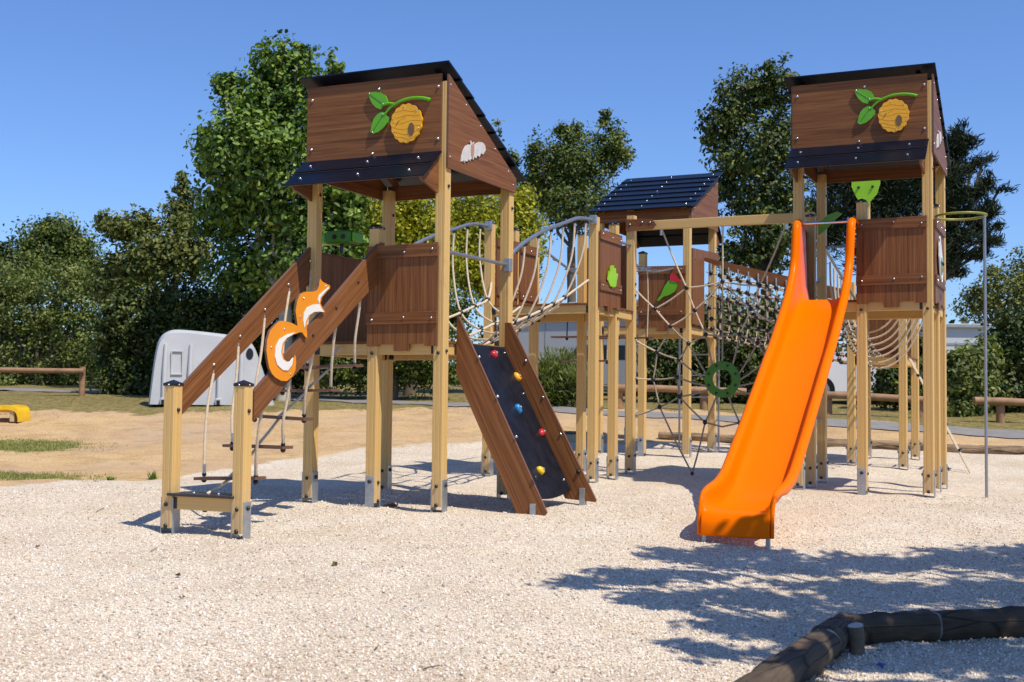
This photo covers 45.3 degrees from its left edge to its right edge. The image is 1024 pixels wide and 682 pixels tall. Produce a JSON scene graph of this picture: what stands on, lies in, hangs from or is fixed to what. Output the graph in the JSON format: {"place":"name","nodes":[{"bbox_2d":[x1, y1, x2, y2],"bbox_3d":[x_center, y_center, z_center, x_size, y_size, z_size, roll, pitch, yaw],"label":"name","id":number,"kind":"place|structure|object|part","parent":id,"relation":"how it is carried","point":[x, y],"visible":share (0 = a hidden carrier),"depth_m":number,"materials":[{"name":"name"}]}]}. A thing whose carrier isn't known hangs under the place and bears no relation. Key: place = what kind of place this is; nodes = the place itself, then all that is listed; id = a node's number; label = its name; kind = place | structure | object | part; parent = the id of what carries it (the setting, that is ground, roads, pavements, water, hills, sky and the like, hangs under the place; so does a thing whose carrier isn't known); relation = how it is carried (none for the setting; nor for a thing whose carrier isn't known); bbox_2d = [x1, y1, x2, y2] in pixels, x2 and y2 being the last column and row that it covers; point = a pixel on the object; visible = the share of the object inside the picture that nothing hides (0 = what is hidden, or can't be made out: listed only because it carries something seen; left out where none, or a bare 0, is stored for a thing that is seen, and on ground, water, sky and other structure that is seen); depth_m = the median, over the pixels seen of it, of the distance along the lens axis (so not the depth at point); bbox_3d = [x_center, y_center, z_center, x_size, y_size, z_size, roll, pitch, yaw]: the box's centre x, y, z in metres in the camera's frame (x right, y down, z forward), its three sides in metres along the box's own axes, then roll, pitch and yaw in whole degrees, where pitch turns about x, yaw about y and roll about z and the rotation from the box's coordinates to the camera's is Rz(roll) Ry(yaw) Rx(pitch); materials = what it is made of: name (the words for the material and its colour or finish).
{"place":"outdoors","nodes":[
{"label":"outdoors","id":0,"kind":"place"},
{"bbox_2d":[413,215,596,344],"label":"rope bridge","id":1,"kind":"structure","parent":0,"point":[591,219],"depth_m":14.36,"materials":[{"name":"fabric"}]},
{"bbox_2d":[0,380,1023,681],"bbox_3d":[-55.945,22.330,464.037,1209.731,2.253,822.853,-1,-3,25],"label":"ground","id":2,"kind":"structure","parent":0,"point":[136,456],"depth_m":9.48,"materials":[{"name":"beige stone"}]},
{"bbox_2d":[0,405,30,421],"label":"yellow slide","id":3,"kind":"object","parent":2,"relation":"on","point":[19,413],"visible":1,"depth_m":22.36,"materials":[{"name":"plastic"}]},
{"bbox_2d":[0,239,33,378],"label":"tree","id":4,"kind":"object","parent":2,"relation":"on","point":[6,255],"visible":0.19,"depth_m":40.11,"materials":[{"name":"green plant"}]},
{"bbox_2d":[0,367,85,395],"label":"rail fence","id":5,"kind":"object","parent":2,"relation":"on","point":[81,371],"visible":0.8,"depth_m":28.75,"materials":[{"name":"brown wood"}]},
{"bbox_2d":[2,208,111,380],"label":"tree","id":6,"kind":"object","parent":2,"relation":"on","point":[55,237],"visible":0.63,"depth_m":45.75,"materials":[{"name":"green plant"}]},
{"bbox_2d":[0,248,115,385],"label":"hedge","id":7,"kind":"object","parent":2,"relation":"on","point":[52,321],"visible":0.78,"depth_m":35.75,"materials":[{"name":"green plant"}]},
{"bbox_2d":[102,476,116,479],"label":"grass tuft","id":8,"kind":"object","parent":2,"relation":"on","point":[110,478],"visible":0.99,"depth_m":14.52,"materials":[{"name":"green plant"}]},
{"bbox_2d":[82,170,222,304],"bbox_3d":[-9.797,-1.577,33.008,4.307,6.220,2.618,-1,-3,25],"label":"olive tree","id":9,"kind":"object","parent":2,"relation":"on","point":[169,251],"visible":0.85,"depth_m":32.66,"materials":[{"name":"green plant"}]},
{"bbox_2d":[147,470,158,479],"bbox_3d":[-4.406,1.622,14.950,0.232,0.132,0.186,-1,-3,25],"label":"grass tuft","id":10,"kind":"object","parent":2,"relation":"on","point":[153,475],"visible":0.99,"depth_m":14.92,"materials":[{"name":"green plant"}]},
{"bbox_2d":[80,268,236,395],"bbox_3d":[-8.668,0.040,30.614,4.289,3.707,2.461,1,-3,-6],"label":"hedge","id":11,"kind":"object","parent":2,"relation":"on","point":[146,327],"visible":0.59,"depth_m":30.16,"materials":[{"name":"green plant"}]},
{"bbox_2d":[148,330,273,405],"bbox_3d":[-6.391,0.577,26.270,2.583,1.580,1.512,1,-3,-10],"label":"play shelter","id":12,"kind":"object","parent":2,"relation":"on","point":[181,355],"visible":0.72,"depth_m":25.59,"materials":[{"name":"white plastic"}]},
{"bbox_2d":[197,274,326,393],"bbox_3d":[-6.218,-0.072,31.134,4.134,3.858,2.687,1,-3,-3],"label":"hedge","id":13,"kind":"object","parent":2,"relation":"on","point":[240,312],"visible":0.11,"depth_m":30.60,"materials":[{"name":"green plant"}]},
{"bbox_2d":[160,242,384,538],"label":"rope stairs","id":14,"kind":"structure","parent":2,"relation":"on","point":[267,309],"depth_m":10.39,"materials":[{"name":"brown wood"}]},
{"bbox_2d":[180,29,381,400],"bbox_3d":[-5.228,-2.885,28.219,4.642,8.912,4.445,1,-3,-13],"label":"plane tree","id":15,"kind":"object","parent":2,"relation":"on","point":[252,137],"visible":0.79,"depth_m":27.79,"materials":[{"name":"green plant"}]},
{"bbox_2d":[292,270,482,399],"bbox_3d":[-2.925,-0.149,29.045,4.743,3.469,2.528,0,-3,5],"label":"hedge","id":16,"kind":"object","parent":2,"relation":"on","point":[410,372],"visible":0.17,"depth_m":28.83,"materials":[{"name":"green plant"}]},
{"bbox_2d":[383,503,398,506],"bbox_3d":[-1.172,1.576,11.816,0.169,0.040,0.125,-1,-3,25],"label":"bark piece","id":17,"kind":"object","parent":2,"relation":"on","point":[392,504],"visible":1,"depth_m":11.79,"materials":[{"name":"brown wood"}]},
{"bbox_2d":[283,60,526,512],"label":"play tower","id":18,"kind":"structure","parent":2,"relation":"on","point":[415,132],"depth_m":11.67,"materials":[{"name":"brown wood"}]},
{"bbox_2d":[337,189,478,395],"bbox_3d":[-2.794,-1.396,30.815,3.864,5.903,3.038,1,-3,-9],"label":"yellow tree","id":19,"kind":"object","parent":2,"relation":"on","point":[414,221],"visible":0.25,"depth_m":30.48,"materials":[{"name":"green plant"}]},
{"bbox_2d":[428,164,558,345],"bbox_3d":[-0.671,-1.571,33.004,4.034,6.373,3.962,-1,-3,25],"label":"yellow tree","id":20,"kind":"object","parent":2,"relation":"on","point":[527,223],"visible":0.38,"depth_m":32.48,"materials":[{"name":"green plant"}]},
{"bbox_2d":[491,118,504,345],"bbox_3d":[-0.633,-2.484,36.091,1.424,8.269,0.841,1,-3,-15],"label":"slim tree","id":21,"kind":"object","parent":2,"relation":"on","point":[498,123],"visible":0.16,"depth_m":36.32,"materials":[{"name":"green plant"}]},
{"bbox_2d":[13,292,990,384],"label":"distant trees","id":22,"kind":"object","parent":2,"relation":"on","point":[839,348],"visible":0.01,"depth_m":74.10,"materials":[{"name":"green plant"}]},
{"bbox_2d":[456,317,596,515],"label":"climbing wall","id":23,"kind":"structure","parent":2,"relation":"on","point":[534,457],"depth_m":11.84,"materials":[{"name":"brown wood"}]},
{"bbox_2d":[481,215,636,482],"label":"play platform","id":24,"kind":"structure","parent":2,"relation":"on","point":[608,270],"depth_m":15.62,"materials":[{"name":"beige wood"}]},
{"bbox_2d":[546,252,673,363],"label":"hanging steps","id":25,"kind":"structure","parent":24,"relation":"hanging from","point":[566,337],"depth_m":17.58,"materials":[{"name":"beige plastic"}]},
{"bbox_2d":[626,212,814,230],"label":"net beam","id":26,"kind":"structure","parent":24,"relation":"attached to","point":[644,224],"depth_m":15.88,"materials":[{"name":"brown wood"}]},
{"bbox_2d":[635,223,820,475],"bbox_3d":[2.709,0.142,15.786,2.514,3.380,0.061,-1,-3,25],"label":"spider net","id":27,"kind":"object","parent":26,"relation":"hanging from","point":[731,389],"visible":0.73,"depth_m":15.83,"materials":[{"name":"beige fabric"}]},
{"bbox_2d":[538,345,604,408],"bbox_3d":[1.057,0.877,26.605,1.975,1.661,1.590,1,-3,2],"label":"shrub","id":28,"kind":"object","parent":2,"relation":"on","point":[557,377],"visible":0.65,"depth_m":26.29,"materials":[{"name":"green plant"}]},
{"bbox_2d":[508,107,636,301],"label":"ash tree","id":29,"kind":"object","parent":2,"relation":"on","point":[558,184],"visible":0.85,"depth_m":42.09,"materials":[{"name":"green plant"}]},
{"bbox_2d":[565,431,605,435],"bbox_3d":[1.298,1.655,21.596,0.740,0.136,0.134,-1,-3,25],"label":"border log","id":30,"kind":"object","parent":2,"relation":"on","point":[574,432],"visible":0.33,"depth_m":21.65,"materials":[{"name":"brown wood"}]},
{"bbox_2d":[539,339,661,393],"bbox_3d":[2.302,0.712,33.010,4.470,1.463,1.686,1,-3,-3],"label":"parked car","id":31,"kind":"object","parent":2,"relation":"on","point":[621,365],"visible":0.02,"depth_m":32.21,"materials":[{"name":"silver metal"}]},
{"bbox_3d":[2.697,0.295,32.224,0.930,0.375,0.006,1,-3,-3],"label":"window","id":32,"kind":"part","parent":31,"relation":"part of","materials":[{"name":"black glass"}]},
{"bbox_2d":[518,300,707,388],"bbox_3d":[3.462,0.288,39.923,6.359,2.904,3.452,-1,-3,29],"label":"mobile home","id":33,"kind":"object","parent":2,"relation":"on","point":[547,330],"visible":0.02,"depth_m":39.33,"materials":[{"name":"white metal"}]},
{"bbox_2d":[588,172,722,456],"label":"play tower","id":34,"kind":"structure","parent":2,"relation":"on","point":[688,196],"depth_m":19.03,"materials":[{"name":"beige wood"}]},
{"bbox_2d":[691,248,856,363],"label":"net tunnel","id":35,"kind":"structure","parent":34,"relation":"attached to","point":[699,257],"depth_m":19.04,"materials":[{"name":"beige fabric"}]},
{"bbox_2d":[618,384,746,409],"bbox_3d":[3.606,1.307,26.224,2.783,0.730,0.256,1,-3,0],"label":"rail fence","id":36,"kind":"object","parent":2,"relation":"on","point":[674,389],"visible":0.47,"depth_m":26.13,"materials":[{"name":"brown wood"}]},
{"bbox_2d":[658,431,733,442],"bbox_3d":[3.231,1.666,20.996,1.457,0.209,0.191,0,-3,20],"label":"border log","id":37,"kind":"object","parent":2,"relation":"on","point":[694,437],"visible":0.41,"depth_m":20.96,"materials":[{"name":"brown wood"}]},
{"bbox_2d":[678,333,719,450],"bbox_3d":[3.073,0.851,20.154,0.697,1.981,0.034,-1,-3,25],"label":"steel ladder","id":38,"kind":"object","parent":2,"relation":"on","point":[718,374],"visible":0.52,"depth_m":20.14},
{"bbox_2d":[636,289,782,403],"bbox_3d":[4.860,0.350,29.110,4.539,3.305,2.517,1,-3,-3],"label":"hedge","id":39,"kind":"object","parent":2,"relation":"on","point":[666,367],"visible":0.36,"depth_m":28.61,"materials":[{"name":"green plant"}]},
{"bbox_2d":[692,51,816,316],"bbox_3d":[6.566,-3.057,33.129,3.626,9.520,3.272,-1,-3,25],"label":"oak tree","id":40,"kind":"object","parent":2,"relation":"on","point":[767,155],"visible":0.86,"depth_m":32.86,"materials":[{"name":"green plant"}]},
{"bbox_2d":[697,216,858,548],"bbox_3d":[2.699,0.185,11.960,0.697,3.350,4.230,-1,-3,25],"label":"orange slide","id":41,"kind":"object","parent":2,"relation":"on","point":[748,487],"visible":0.98,"depth_m":11.72,"materials":[{"name":"plastic"}]},
{"bbox_2d":[734,629,841,681],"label":"border log","id":42,"kind":"object","parent":2,"relation":"on","point":[806,657],"visible":1,"depth_m":5.58,"materials":[{"name":"brown wood"}]},
{"bbox_2d":[815,668,823,674],"bbox_3d":[1.478,1.613,5.974,0.097,0.214,0.089,-1,-3,25],"label":"stake","id":43,"kind":"object","parent":2,"relation":"on","point":[821,672],"visible":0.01,"depth_m":5.94,"materials":[{"name":"brown wood"}]},
{"bbox_2d":[810,612,855,658],"bbox_3d":[1.712,1.563,6.479,0.196,0.198,0.554,-1,-3,25],"label":"border log","id":44,"kind":"object","parent":2,"relation":"on","point":[837,624],"visible":0.47,"depth_m":6.34,"materials":[{"name":"brown wood"}]},
{"bbox_2d":[827,350,875,392],"bbox_3d":[8.362,0.874,29.505,3.825,1.254,1.686,1,-3,-6],"label":"parked car","id":45,"kind":"object","parent":2,"relation":"on","point":[837,379],"visible":0.02,"depth_m":28.61,"materials":[{"name":"white paint"}]},
{"bbox_2d":[848,622,864,655],"bbox_3d":[1.781,1.591,6.343,0.085,0.259,0.085,-1,-3,25],"label":"stake","id":46,"kind":"object","parent":2,"relation":"on","point":[856,638],"visible":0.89,"depth_m":6.31,"materials":[{"name":"wood"}]},
{"bbox_2d":[784,62,950,497],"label":"play tower","id":47,"kind":"structure","parent":2,"relation":"on","point":[884,123],"depth_m":13.79,"materials":[{"name":"brown wood"}]},
{"bbox_2d":[827,250,922,368],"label":"bridge","id":48,"kind":"structure","parent":47,"relation":"attached to","point":[850,328],"depth_m":16.24,"materials":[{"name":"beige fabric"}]},
{"bbox_2d":[875,662,884,668],"bbox_3d":[1.810,1.589,6.008,0.040,0.036,0.047,2,-3,-26],"label":"wrapper","id":49,"kind":"object","parent":2,"relation":"on","point":[880,664],"visible":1,"depth_m":6.00,"materials":[{"name":"blue plastic"}]},
{"bbox_2d":[846,180,920,469],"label":"play platform","id":50,"kind":"structure","parent":2,"relation":"on","point":[867,190],"depth_m":18.28,"materials":[{"name":"beige wood"}]},
{"bbox_2d":[909,358,970,473],"bbox_3d":[6.010,1.065,17.178,0.847,1.646,0.310,-1,-3,25],"label":"rope ladder","id":51,"kind":"object","parent":50,"relation":"hanging from","point":[918,375],"visible":0.49,"depth_m":17.11,"materials":[{"name":"beige fabric"}]},
{"bbox_2d":[827,391,947,417],"bbox_3d":[7.586,1.389,24.931,2.412,0.713,0.270,0,-3,15],"label":"rail fence","id":52,"kind":"object","parent":2,"relation":"on","point":[831,395],"visible":0.43,"depth_m":24.87,"materials":[{"name":"brown wood"}]},
{"bbox_2d":[849,609,941,644],"bbox_3d":[2.089,1.585,6.764,0.542,0.190,0.194,1,-3,-16],"label":"border log","id":53,"kind":"object","parent":2,"relation":"on","point":[921,625],"visible":0.74,"depth_m":6.70,"materials":[{"name":"brown wood"}]},
{"bbox_2d":[871,321,922,410],"bbox_3d":[8.611,0.577,26.980,1.489,2.265,1.918,-2,-4,42],"label":"shrub","id":54,"kind":"object","parent":2,"relation":"on","point":[887,381],"visible":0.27,"depth_m":26.63,"materials":[{"name":"green plant"}]},
{"bbox_2d":[804,117,1020,335],"bbox_3d":[11.366,-2.479,35.980,5.926,8.478,4.437,-1,-3,35],"label":"cedar tree","id":55,"kind":"object","parent":2,"relation":"on","point":[895,198],"visible":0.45,"depth_m":35.95,"materials":[{"name":"green plant"}]},
{"bbox_2d":[856,323,990,352],"bbox_3d":[12.469,0.667,37.613,3.174,2.206,3.452,1,-3,0],"label":"mobile home","id":56,"kind":"object","parent":2,"relation":"on","point":[958,334],"visible":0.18,"depth_m":36.05,"materials":[{"name":"white metal"}]},
{"bbox_2d":[827,438,1023,454],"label":"border log","id":57,"kind":"object","parent":2,"relation":"on","point":[970,449],"visible":0.41,"depth_m":19.89,"materials":[{"name":"brown wood"}]},
{"bbox_2d":[934,211,987,497],"bbox_3d":[5.022,0.212,13.728,0.597,3.269,0.568,-1,-3,25],"label":"fire pole","id":58,"kind":"object","parent":2,"relation":"on","point":[985,215],"visible":0.84,"depth_m":13.44,"materials":[{"name":"metal"}]},
{"bbox_2d":[922,333,1007,416],"bbox_3d":[9.460,0.852,25.582,1.656,2.048,1.634,-1,-3,25],"label":"shrub","id":59,"kind":"object","parent":2,"relation":"on","point":[965,373],"visible":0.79,"depth_m":25.21,"materials":[{"name":"green plant"}]},
{"bbox_2d":[933,606,1023,640],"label":"border log","id":60,"kind":"object","parent":2,"relation":"on","point":[966,624],"visible":0.75,"depth_m":6.82,"materials":[{"name":"brown wood"}]},
{"bbox_2d":[949,243,1023,330],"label":"birch tree","id":61,"kind":"object","parent":2,"relation":"on","point":[1015,289],"visible":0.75,"depth_m":37.79,"materials":[{"name":"green plant"}]},
{"bbox_2d":[972,298,1023,413],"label":"shrub","id":62,"kind":"object","parent":2,"relation":"on","point":[1009,333],"visible":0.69,"depth_m":26.17,"materials":[{"name":"green plant"}]},
{"bbox_2d":[973,397,1023,422],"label":"rail fence","id":63,"kind":"object","parent":2,"relation":"on","point":[1000,403],"visible":0.78,"depth_m":23.93,"materials":[{"name":"brown wood"}]},
{"bbox_2d":[0,485,1023,681],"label":"gravel","id":64,"kind":"structure","parent":0,"point":[392,669],"depth_m":7.41,"materials":[{"name":"beige gravel"}]},
{"bbox_2d":[0,388,1023,437],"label":"path","id":65,"kind":"structure","parent":0,"point":[952,429],"depth_m":24.02,"materials":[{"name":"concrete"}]},
{"bbox_2d":[0,394,1023,484],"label":"grass","id":66,"kind":"structure","parent":0,"point":[27,475],"depth_m":19.07,"materials":[{"name":"green plant"}]},
{"bbox_2d":[0,0,1023,362],"label":"sky","id":67,"kind":"structure","parent":0,"point":[97,97],"materials":[{"name":"blue"}]}
]}

